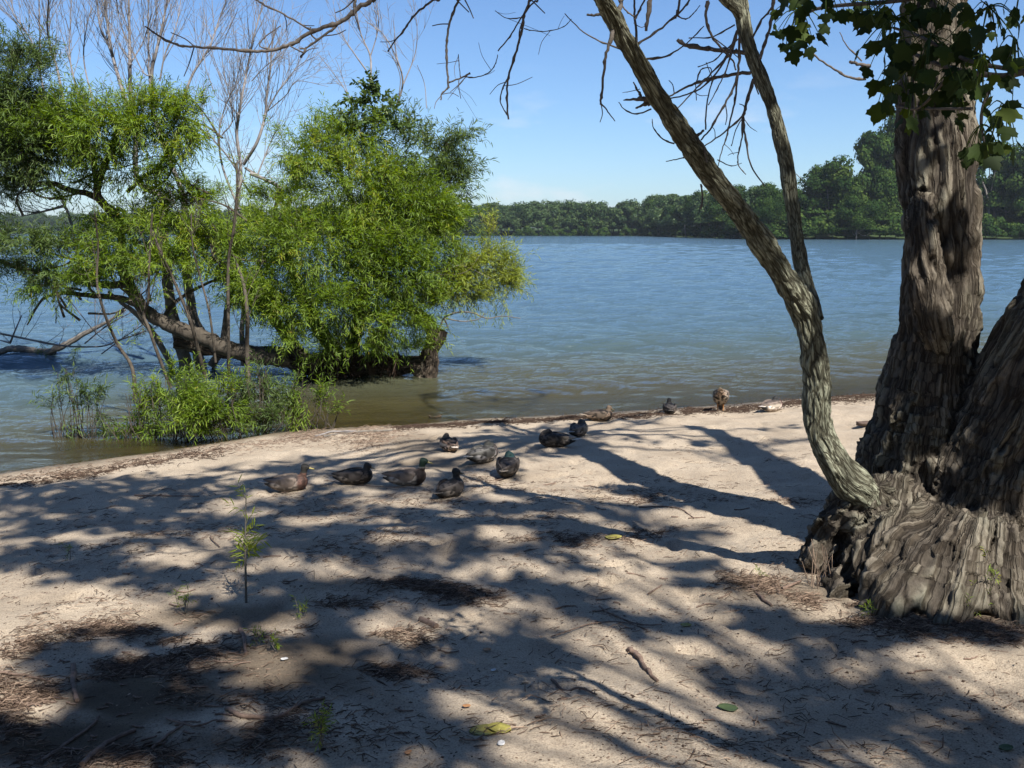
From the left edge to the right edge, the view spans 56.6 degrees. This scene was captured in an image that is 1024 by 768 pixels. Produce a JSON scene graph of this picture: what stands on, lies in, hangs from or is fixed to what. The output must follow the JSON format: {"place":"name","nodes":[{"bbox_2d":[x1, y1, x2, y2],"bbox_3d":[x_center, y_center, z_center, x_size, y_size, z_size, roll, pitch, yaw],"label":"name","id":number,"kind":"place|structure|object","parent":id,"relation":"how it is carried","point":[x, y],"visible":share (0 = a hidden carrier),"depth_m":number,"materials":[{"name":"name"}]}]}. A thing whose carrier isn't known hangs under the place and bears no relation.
{"place":"outdoors","nodes":[
{"label":"outdoors","id":0,"kind":"place"},
{"bbox_2d":[0,228,1023,767],"bbox_3d":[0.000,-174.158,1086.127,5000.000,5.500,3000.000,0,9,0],"label":"beach","id":1,"kind":"structure","parent":0,"point":[604,456],"depth_m":4.76,"materials":[{"name":"sand"}]},
{"bbox_2d":[0,671,50,681],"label":"stick","id":2,"kind":"object","parent":1,"relation":"on","point":[28,676],"visible":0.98,"depth_m":3.84,"materials":[{"name":"brown wood"}]},
{"bbox_2d":[26,213,48,227],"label":"broadleaf tree","id":3,"kind":"object","parent":1,"relation":"on","point":[40,220],"visible":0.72,"depth_m":693.92,"materials":[{"name":"green plant"}]},
{"bbox_2d":[40,715,99,761],"bbox_3d":[-1.544,1.246,3.341,0.024,0.023,0.296,2,9,14],"label":"stick","id":4,"kind":"object","parent":1,"relation":"on","point":[73,738],"visible":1,"depth_m":3.34,"materials":[{"name":"brown wood"}]},
{"bbox_2d":[70,662,79,701],"bbox_3d":[-1.751,1.194,3.799,0.031,0.046,0.394,-4,10,-26],"label":"stick","id":5,"kind":"object","parent":1,"relation":"on","point":[73,670],"visible":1,"depth_m":3.79,"materials":[{"name":"brown wood"}]},
{"bbox_2d":[62,190,140,399],"bbox_3d":[-4.970,-1.075,11.656,0.792,2.552,0.616,0,9,0],"label":"sapling","id":6,"kind":"object","parent":1,"relation":"on","point":[116,342],"visible":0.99,"depth_m":11.61,"materials":[{"name":"green plant"}]},
{"bbox_2d":[79,728,135,766],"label":"stick","id":7,"kind":"object","parent":1,"relation":"on","point":[87,758],"visible":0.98,"depth_m":3.27,"materials":[{"name":"brown wood"}]},
{"bbox_2d":[0,18,288,367],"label":"willow tree","id":8,"kind":"object","parent":1,"relation":"on","point":[33,121],"visible":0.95,"depth_m":13.60,"materials":[{"name":"green plant"}]},
{"bbox_2d":[124,201,171,387],"bbox_3d":[-4.414,-1.073,11.656,0.551,2.309,0.520,2,9,13],"label":"sapling","id":9,"kind":"object","parent":1,"relation":"on","point":[147,299],"visible":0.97,"depth_m":11.57,"materials":[{"name":"green plant"}]},
{"bbox_2d":[150,724,182,749],"bbox_3d":[-1.194,1.223,3.295,0.014,0.028,0.148,4,10,24],"label":"stick","id":10,"kind":"object","parent":1,"relation":"on","point":[162,739],"visible":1,"depth_m":3.28,"materials":[{"name":"brown wood"}]},
{"bbox_2d":[138,219,206,377],"bbox_3d":[-4.133,-1.018,11.658,0.802,2.008,0.663,0,9,0],"label":"sapling","id":11,"kind":"object","parent":1,"relation":"on","point":[185,307],"visible":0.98,"depth_m":11.69,"materials":[{"name":"green plant"}]},
{"bbox_2d":[168,582,196,613],"bbox_3d":[-1.574,1.015,4.569,0.123,0.186,0.118,4,10,23],"label":"seedling","id":12,"kind":"object","parent":1,"relation":"on","point":[185,598],"visible":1,"depth_m":4.57,"materials":[{"name":"green plant"}]},
{"bbox_2d":[166,717,217,726],"bbox_3d":[-1.166,1.208,3.391,0.211,0.043,0.086,2,9,14],"label":"stick","id":13,"kind":"object","parent":1,"relation":"on","point":[183,723],"visible":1,"depth_m":3.37,"materials":[{"name":"brown wood"}]},
{"bbox_2d":[162,184,222,362],"bbox_3d":[-4.005,-1.355,11.822,0.661,2.259,1.074,-4,10,-26],"label":"sapling","id":14,"kind":"object","parent":1,"relation":"on","point":[207,304],"visible":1,"depth_m":12.04,"materials":[{"name":"green plant"}]},
{"bbox_2d":[138,348,267,445],"bbox_3d":[-3.372,0.169,10.436,1.445,1.169,1.008,-3,10,-21],"label":"willow shrub","id":15,"kind":"object","parent":1,"relation":"on","point":[199,404],"visible":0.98,"depth_m":10.36,"materials":[{"name":"green plant"}]},
{"bbox_2d":[0,419,425,487],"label":"wrack litter","id":16,"kind":"object","parent":1,"relation":"on","point":[321,437],"visible":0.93,"depth_m":9.61,"materials":[{"name":"plant"}]},
{"bbox_2d":[201,136,262,376],"bbox_3d":[-3.461,-1.569,11.782,0.702,3.064,1.055,-4,10,-21],"label":"sapling","id":17,"kind":"object","parent":1,"relation":"on","point":[236,202],"visible":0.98,"depth_m":11.78,"materials":[{"name":"brown plant"}]},
{"bbox_2d":[238,627,247,654],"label":"stick","id":18,"kind":"object","parent":1,"relation":"on","point":[243,634],"visible":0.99,"depth_m":4.17,"materials":[{"name":"brown wood"}]},
{"bbox_2d":[220,473,270,602],"bbox_3d":[-1.300,0.742,4.652,0.252,0.670,0.179,0,9,0],"label":"willow sapling","id":19,"kind":"object","parent":1,"relation":"on","point":[249,545],"visible":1,"depth_m":4.63,"materials":[{"name":"green plant"}]},
{"bbox_2d":[195,347,315,440],"bbox_3d":[-2.907,0.151,10.794,1.324,1.122,0.965,0,9,0],"label":"willow shrub","id":20,"kind":"object","parent":1,"relation":"on","point":[265,393],"visible":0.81,"depth_m":10.71,"materials":[{"name":"green plant"}]},
{"bbox_2d":[224,696,324,718],"bbox_3d":[-0.865,1.194,3.484,0.366,0.030,0.133,-3,10,-16],"label":"stick","id":21,"kind":"object","parent":1,"relation":"on","point":[239,714],"visible":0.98,"depth_m":3.44,"materials":[{"name":"brown wood"}]},
{"bbox_2d":[258,464,313,491],"bbox_3d":[-1.737,0.722,7.314,0.435,0.221,0.169,0,9,0],"label":"duck","id":22,"kind":"object","parent":1,"relation":"on","point":[288,482],"visible":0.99,"depth_m":7.27},
{"bbox_2d":[248,363,351,431],"bbox_3d":[-2.412,0.240,10.970,1.264,0.965,0.773,0,9,0],"label":"willow shrub","id":23,"kind":"object","parent":1,"relation":"on","point":[299,411],"visible":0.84,"depth_m":10.96,"materials":[{"name":"green plant"}]},
{"bbox_2d":[301,701,337,753],"bbox_3d":[-0.632,1.126,3.124,0.125,0.188,0.096,-3,10,-20],"label":"seedling","id":24,"kind":"object","parent":1,"relation":"on","point":[320,720],"visible":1,"depth_m":3.12,"materials":[{"name":"green plant"}]},
{"bbox_2d":[327,462,374,484],"bbox_3d":[-1.271,0.707,7.513,0.385,0.178,0.161,0,9,0],"label":"duck","id":25,"kind":"object","parent":1,"relation":"on","point":[357,475],"visible":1,"depth_m":7.47},
{"bbox_2d":[376,458,432,485],"bbox_3d":[-0.840,0.688,7.437,0.446,0.226,0.173,0,9,0],"label":"duck","id":26,"kind":"object","parent":1,"relation":"on","point":[408,476],"visible":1,"depth_m":7.39},
{"bbox_2d":[0,392,875,488],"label":"dark wrack litter","id":27,"kind":"object","parent":1,"relation":"on","point":[686,411],"visible":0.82,"depth_m":10.91,"materials":[{"name":"plant"}]},
{"bbox_2d":[432,468,464,497],"bbox_3d":[-0.483,0.752,7.054,0.169,0.209,0.378,5,10,28],"label":"duck","id":28,"kind":"object","parent":1,"relation":"on","point":[451,487],"visible":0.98,"depth_m":7.03},
{"bbox_2d":[439,433,458,451],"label":"duck","id":29,"kind":"object","parent":1,"relation":"on","point":[448,443],"visible":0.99,"depth_m":8.93},
{"bbox_2d":[464,212,480,229],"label":"broadleaf tree","id":30,"kind":"object","parent":1,"relation":"on","point":[474,220],"visible":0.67,"depth_m":421.18,"materials":[{"name":"green plant"}]},
{"bbox_2d":[462,440,497,462],"bbox_3d":[-0.278,0.593,8.178,0.182,0.184,0.407,8,12,41],"label":"duck","id":31,"kind":"object","parent":1,"relation":"on","point":[487,451],"visible":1,"depth_m":8.14},
{"bbox_2d":[469,724,500,735],"bbox_3d":[-0.094,1.212,3.320,0.111,0.014,0.078,0,9,0],"label":"fallen leaf","id":32,"kind":"object","parent":1,"relation":"on","point":[482,728],"visible":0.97,"depth_m":3.33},
{"bbox_2d":[487,722,510,732],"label":"fallen leaf","id":33,"kind":"object","parent":1,"relation":"on","point":[503,726],"visible":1,"depth_m":3.35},
{"bbox_2d":[491,210,509,230],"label":"broadleaf tree","id":34,"kind":"object","parent":1,"relation":"on","point":[502,216],"visible":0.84,"depth_m":420.53,"materials":[{"name":"green plant"}]},
{"bbox_2d":[496,451,519,476],"bbox_3d":[-0.033,0.661,7.696,0.195,0.192,0.423,0,9,0],"label":"duck","id":35,"kind":"object","parent":1,"relation":"on","point":[508,464],"visible":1,"depth_m":7.65},
{"bbox_2d":[499,212,523,232],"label":"broadleaf tree","id":36,"kind":"object","parent":1,"relation":"on","point":[516,220],"visible":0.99,"depth_m":418.00,"materials":[{"name":"green plant"}]},
{"bbox_2d":[0,428,1023,767],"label":"twig litter","id":37,"kind":"object","parent":1,"relation":"on","point":[42,692],"visible":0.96,"depth_m":4.14,"materials":[{"name":"wood"}]},
{"bbox_2d":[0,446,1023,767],"bbox_3d":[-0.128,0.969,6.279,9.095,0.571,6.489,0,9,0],"label":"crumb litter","id":38,"kind":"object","parent":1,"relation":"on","point":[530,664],"visible":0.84,"depth_m":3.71,"materials":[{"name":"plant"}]},
{"bbox_2d":[507,201,536,226],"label":"broadleaf tree","id":39,"kind":"object","parent":1,"relation":"on","point":[525,209],"visible":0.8,"depth_m":417.86,"materials":[{"name":"green plant"}]},
{"bbox_2d":[529,203,548,230],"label":"broadleaf tree","id":40,"kind":"object","parent":1,"relation":"on","point":[540,219],"visible":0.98,"depth_m":415.82,"materials":[{"name":"green plant"}]},
{"bbox_2d":[546,206,563,229],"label":"broadleaf tree","id":41,"kind":"object","parent":1,"relation":"on","point":[553,219],"visible":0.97,"depth_m":415.29,"materials":[{"name":"green plant"}]},
{"bbox_2d":[539,429,580,446],"bbox_3d":[0.449,0.507,8.924,0.396,0.179,0.181,0,9,0],"label":"duck","id":42,"kind":"object","parent":1,"relation":"on","point":[549,438],"visible":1,"depth_m":8.87},
{"bbox_2d":[557,199,577,232],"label":"broadleaf tree","id":43,"kind":"object","parent":1,"relation":"on","point":[568,207],"visible":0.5,"depth_m":416.28,"materials":[{"name":"green plant"}]},
{"bbox_2d":[561,213,578,232],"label":"broadleaf tree","id":44,"kind":"object","parent":1,"relation":"on","point":[567,223],"visible":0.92,"depth_m":410.67,"materials":[{"name":"green plant"}]},
{"bbox_2d":[550,678,596,694],"bbox_3d":[0.234,1.186,3.701,0.028,0.048,0.242,-9,13,-43],"label":"stick","id":45,"kind":"object","parent":1,"relation":"on","point":[560,687],"visible":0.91,"depth_m":3.69,"materials":[{"name":"brown wood"}]},
{"bbox_2d":[568,419,587,436],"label":"duck","id":46,"kind":"object","parent":1,"relation":"on","point":[579,428],"visible":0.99,"depth_m":9.45},
{"bbox_2d":[570,201,596,235],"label":"broadleaf tree","id":47,"kind":"object","parent":1,"relation":"on","point":[578,214],"visible":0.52,"depth_m":409.22,"materials":[{"name":"green plant"}]},
{"bbox_2d":[145,0,1023,625],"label":"old tree","id":48,"kind":"object","parent":1,"relation":"on","point":[923,510],"visible":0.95,"depth_m":4.79,"materials":[{"name":"brown plant"}]},
{"bbox_2d":[579,199,615,229],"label":"broadleaf tree","id":49,"kind":"object","parent":1,"relation":"on","point":[599,208],"visible":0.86,"depth_m":405.62,"materials":[{"name":"green plant"}]},
{"bbox_2d":[581,405,613,420],"bbox_3d":[0.969,0.333,10.814,0.405,0.187,0.169,0,9,0],"label":"duck","id":50,"kind":"object","parent":1,"relation":"on","point":[606,414],"visible":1,"depth_m":10.77},
{"bbox_2d":[551,621,647,636],"bbox_3d":[0.391,1.116,4.348,0.452,0.022,0.100,-1,9,-8],"label":"stick","id":51,"kind":"object","parent":1,"relation":"on","point":[597,622],"visible":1,"depth_m":4.37,"materials":[{"name":"brown wood"}]},
{"bbox_2d":[600,206,630,235],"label":"broadleaf tree","id":52,"kind":"object","parent":1,"relation":"on","point":[610,212],"visible":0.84,"depth_m":404.99,"materials":[{"name":"green plant"}]},
{"bbox_2d":[610,204,634,231],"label":"broadleaf tree","id":53,"kind":"object","parent":1,"relation":"on","point":[626,209],"visible":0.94,"depth_m":402.43,"materials":[{"name":"green plant"}]},
{"bbox_2d":[616,198,640,222],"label":"broadleaf tree","id":54,"kind":"object","parent":1,"relation":"on","point":[634,203],"visible":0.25,"depth_m":406.79,"materials":[{"name":"green plant"}]},
{"bbox_2d":[629,208,648,228],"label":"broadleaf tree","id":55,"kind":"object","parent":1,"relation":"on","point":[642,213],"visible":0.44,"depth_m":398.37,"materials":[{"name":"green plant"}]},
{"bbox_2d":[626,646,658,681],"bbox_3d":[0.546,1.163,3.955,0.038,0.037,0.318,-2,9,-13],"label":"stick","id":56,"kind":"object","parent":1,"relation":"on","point":[635,653],"visible":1,"depth_m":3.97,"materials":[{"name":"brown wood"}]},
{"bbox_2d":[634,194,669,217],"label":"broadleaf tree","id":57,"kind":"object","parent":1,"relation":"on","point":[653,196],"visible":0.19,"depth_m":399.15,"materials":[{"name":"green plant"}]},
{"bbox_2d":[648,197,667,225],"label":"broadleaf tree","id":58,"kind":"object","parent":1,"relation":"on","point":[658,212],"visible":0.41,"depth_m":366.53,"materials":[{"name":"green plant"}]},
{"bbox_2d":[663,398,676,413],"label":"duck","id":59,"kind":"object","parent":1,"relation":"on","point":[669,407],"visible":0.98,"depth_m":11.28},
{"bbox_2d":[659,195,680,235],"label":"broadleaf tree","id":60,"kind":"object","parent":1,"relation":"on","point":[673,201],"visible":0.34,"depth_m":352.47,"materials":[{"name":"green plant"}]},
{"bbox_2d":[661,204,693,227],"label":"broadleaf tree","id":61,"kind":"object","parent":1,"relation":"on","point":[675,213],"visible":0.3,"depth_m":343.86,"materials":[{"name":"green plant"}]},
{"bbox_2d":[665,195,691,236],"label":"broadleaf tree","id":62,"kind":"object","parent":1,"relation":"on","point":[671,220],"visible":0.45,"depth_m":335.91,"materials":[{"name":"green plant"}]},
{"bbox_2d":[684,189,704,237],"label":"broadleaf tree","id":63,"kind":"object","parent":1,"relation":"on","point":[688,206],"visible":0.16,"depth_m":311.49,"materials":[{"name":"green plant"}]},
{"bbox_2d":[690,190,709,237],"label":"broadleaf tree","id":64,"kind":"object","parent":1,"relation":"on","point":[696,201],"visible":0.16,"depth_m":303.18,"materials":[{"name":"green plant"}]},
{"bbox_2d":[692,197,726,222],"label":"broadleaf tree","id":65,"kind":"object","parent":1,"relation":"on","point":[706,217],"visible":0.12,"depth_m":286.39,"materials":[{"name":"green plant"}]},
{"bbox_2d":[707,215,730,233],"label":"bush","id":66,"kind":"object","parent":1,"relation":"on","point":[715,229],"visible":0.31,"depth_m":282.92,"materials":[{"name":"plant"}]},
{"bbox_2d":[712,388,728,410],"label":"duck","id":67,"kind":"object","parent":1,"relation":"on","point":[720,397],"visible":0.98,"depth_m":11.47},
{"bbox_2d":[704,184,746,227],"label":"broadleaf tree","id":68,"kind":"object","parent":1,"relation":"on","point":[715,206],"visible":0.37,"depth_m":276.90,"materials":[{"name":"green plant"}]},
{"bbox_2d":[717,703,737,710],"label":"fallen leaf","id":69,"kind":"object","parent":1,"relation":"on","point":[728,707],"visible":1,"depth_m":3.54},
{"bbox_2d":[722,197,742,238],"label":"broadleaf tree","id":70,"kind":"object","parent":1,"relation":"on","point":[730,224],"visible":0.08,"depth_m":263.60,"materials":[{"name":"green plant"}]},
{"bbox_2d":[743,187,775,217],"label":"broadleaf tree","id":71,"kind":"object","parent":1,"relation":"on","point":[749,199],"visible":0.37,"depth_m":249.13,"materials":[{"name":"green plant"}]},
{"bbox_2d":[741,182,784,221],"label":"broadleaf tree","id":72,"kind":"object","parent":1,"relation":"on","point":[773,195],"visible":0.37,"depth_m":247.16,"materials":[{"name":"green plant"}]},
{"bbox_2d":[759,396,782,411],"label":"duck","id":73,"kind":"object","parent":1,"relation":"on","point":[775,403],"visible":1,"depth_m":11.48},
{"bbox_2d":[755,197,787,228],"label":"broadleaf tree","id":74,"kind":"object","parent":1,"relation":"on","point":[770,208],"visible":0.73,"depth_m":243.35,"materials":[{"name":"green plant"}]},
{"bbox_2d":[763,222,787,239],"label":"bush","id":75,"kind":"object","parent":1,"relation":"on","point":[779,234],"visible":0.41,"depth_m":242.79,"materials":[{"name":"plant"}]},
{"bbox_2d":[775,188,807,238],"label":"broadleaf tree","id":76,"kind":"object","parent":1,"relation":"on","point":[802,198],"visible":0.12,"depth_m":246.59,"materials":[{"name":"green plant"}]},
{"bbox_2d":[785,213,815,233],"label":"bush","id":77,"kind":"object","parent":1,"relation":"on","point":[806,224],"visible":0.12,"depth_m":244.11,"materials":[{"name":"plant"}]},
{"bbox_2d":[802,164,829,217],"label":"broadleaf tree","id":78,"kind":"object","parent":1,"relation":"on","point":[814,170],"visible":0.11,"depth_m":255.17,"materials":[{"name":"green plant"}]},
{"bbox_2d":[802,539,832,588],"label":"dead stems","id":79,"kind":"object","parent":1,"relation":"on","point":[818,579],"visible":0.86,"depth_m":4.81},
{"bbox_2d":[802,214,833,238],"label":"bush","id":80,"kind":"object","parent":1,"relation":"on","point":[817,221],"visible":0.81,"depth_m":243.98,"materials":[{"name":"plant"}]},
{"bbox_2d":[796,154,863,214],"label":"broadleaf tree","id":81,"kind":"object","parent":1,"relation":"on","point":[835,180],"visible":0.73,"depth_m":247.61,"materials":[{"name":"green plant"}]},
{"bbox_2d":[820,209,847,238],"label":"bush","id":82,"kind":"object","parent":1,"relation":"on","point":[833,219],"visible":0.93,"depth_m":242.66,"materials":[{"name":"plant"}]},
{"bbox_2d":[834,221,855,239],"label":"bush","id":83,"kind":"object","parent":1,"relation":"on","point":[845,232],"visible":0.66,"depth_m":243.01,"materials":[{"name":"plant"}]},
{"bbox_2d":[836,193,882,239],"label":"broadleaf tree","id":84,"kind":"object","parent":1,"relation":"on","point":[856,209],"visible":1,"depth_m":238.33,"materials":[{"name":"green plant"}]},
{"bbox_2d":[858,216,886,239],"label":"bush","id":85,"kind":"object","parent":1,"relation":"on","point":[872,232],"visible":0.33,"depth_m":240.91,"materials":[{"name":"green plant"}]},
{"bbox_2d":[853,130,899,203],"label":"broadleaf tree","id":86,"kind":"object","parent":1,"relation":"on","point":[875,152],"visible":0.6,"depth_m":252.10,"materials":[{"name":"green plant"}]},
{"bbox_2d":[865,169,899,238],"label":"broadleaf tree","id":87,"kind":"object","parent":1,"relation":"on","point":[884,191],"visible":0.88,"depth_m":241.24,"materials":[{"name":"green plant"}]},
{"bbox_2d":[876,108,895,182],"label":"broadleaf tree","id":88,"kind":"object","parent":1,"relation":"on","point":[888,130],"visible":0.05,"depth_m":260.18,"materials":[{"name":"green plant"}]},
{"bbox_2d":[877,214,902,237],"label":"bush","id":89,"kind":"object","parent":1,"relation":"on","point":[887,227],"visible":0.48,"depth_m":240.25,"materials":[{"name":"green plant"}]},
{"bbox_2d":[882,211,904,239],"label":"bush","id":90,"kind":"object","parent":1,"relation":"on","point":[894,225],"visible":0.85,"depth_m":239.90,"materials":[{"name":"green plant"}]},
{"bbox_2d":[769,0,1023,170],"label":"maple tree","id":91,"kind":"object","parent":1,"relation":"on","point":[955,85],"visible":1,"depth_m":2.06,"materials":[{"name":"green plant"}]},
{"bbox_2d":[982,213,1002,239],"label":"bush","id":92,"kind":"object","parent":1,"relation":"on","point":[988,222],"visible":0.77,"depth_m":239.00,"materials":[{"name":"green plant"}]},
{"bbox_2d":[976,140,1020,235],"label":"broadleaf tree","id":93,"kind":"object","parent":1,"relation":"on","point":[992,185],"visible":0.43,"depth_m":247.61,"materials":[{"name":"green plant"}]},
{"bbox_2d":[987,217,1009,239],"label":"bush","id":94,"kind":"object","parent":1,"relation":"on","point":[1001,222],"visible":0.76,"depth_m":239.47,"materials":[{"name":"green plant"}]},
{"bbox_2d":[991,143,1021,217],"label":"broadleaf tree","id":95,"kind":"object","parent":1,"relation":"on","point":[1017,149],"visible":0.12,"depth_m":249.75,"materials":[{"name":"green plant"}]},
{"bbox_2d":[991,195,1023,220],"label":"broadleaf tree","id":96,"kind":"object","parent":1,"relation":"on","point":[1011,214],"visible":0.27,"depth_m":256.99,"materials":[{"name":"plant"}]},
{"bbox_2d":[998,222,1019,239],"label":"bush","id":97,"kind":"object","parent":1,"relation":"on","point":[1010,231],"visible":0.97,"depth_m":239.48,"materials":[{"name":"green plant"}]},
{"bbox_2d":[1001,143,1023,210],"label":"broadleaf tree","id":98,"kind":"object","parent":1,"relation":"on","point":[1015,180],"visible":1,"depth_m":243.85,"materials":[{"name":"green plant"}]},
{"bbox_2d":[0,234,1023,472],"bbox_3d":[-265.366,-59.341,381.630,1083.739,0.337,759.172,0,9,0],"label":"lake water","id":99,"kind":"structure","parent":0,"point":[623,308],"depth_m":22.78,"materials":[{"name":"liquid"}]},
{"bbox_2d":[25,362,123,451],"bbox_3d":[-4.851,0.290,10.667,1.014,1.112,0.722,0,9,0],"label":"willow shrub","id":100,"kind":"object","parent":99,"relation":"in","point":[87,397],"visible":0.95,"depth_m":10.66,"materials":[{"name":"green plant"}]},
{"bbox_2d":[0,261,184,363],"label":"fallen branch","id":101,"kind":"object","parent":99,"relation":"in","point":[55,348],"visible":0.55,"depth_m":16.75,"materials":[{"name":"wood"}]},
{"bbox_2d":[0,0,250,367],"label":"bare tree","id":102,"kind":"object","parent":99,"relation":"in","point":[182,354],"visible":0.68,"depth_m":14.96,"materials":[{"name":"brown plant"}]},
{"bbox_2d":[90,368,180,448],"bbox_3d":[-4.154,0.370,10.664,1.116,1.147,0.843,0,9,0],"label":"willow shrub","id":103,"kind":"object","parent":99,"relation":"in","point":[138,429],"visible":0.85,"depth_m":10.61,"materials":[{"name":"green plant"}]},
{"bbox_2d":[221,247,268,383],"bbox_3d":[-3.356,-0.853,11.953,0.576,1.788,1.188,-3,10,-17],"label":"sapling","id":104,"kind":"object","parent":99,"relation":"in","point":[247,317],"visible":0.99,"depth_m":12.02,"materials":[{"name":"green plant"}]},
{"bbox_2d":[172,0,370,365],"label":"bare tree","id":105,"kind":"object","parent":99,"relation":"in","point":[241,97],"visible":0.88,"depth_m":14.77,"materials":[{"name":"brown plant"}]},
{"bbox_2d":[173,0,539,380],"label":"willow tree","id":106,"kind":"object","parent":99,"relation":"in","point":[373,247],"visible":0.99,"depth_m":14.25,"materials":[{"name":"green plant"}]},
{"bbox_2d":[0,0,1023,228],"label":"sky","id":107,"kind":"structure","parent":0,"point":[553,144],"materials":[{"name":"blue"}]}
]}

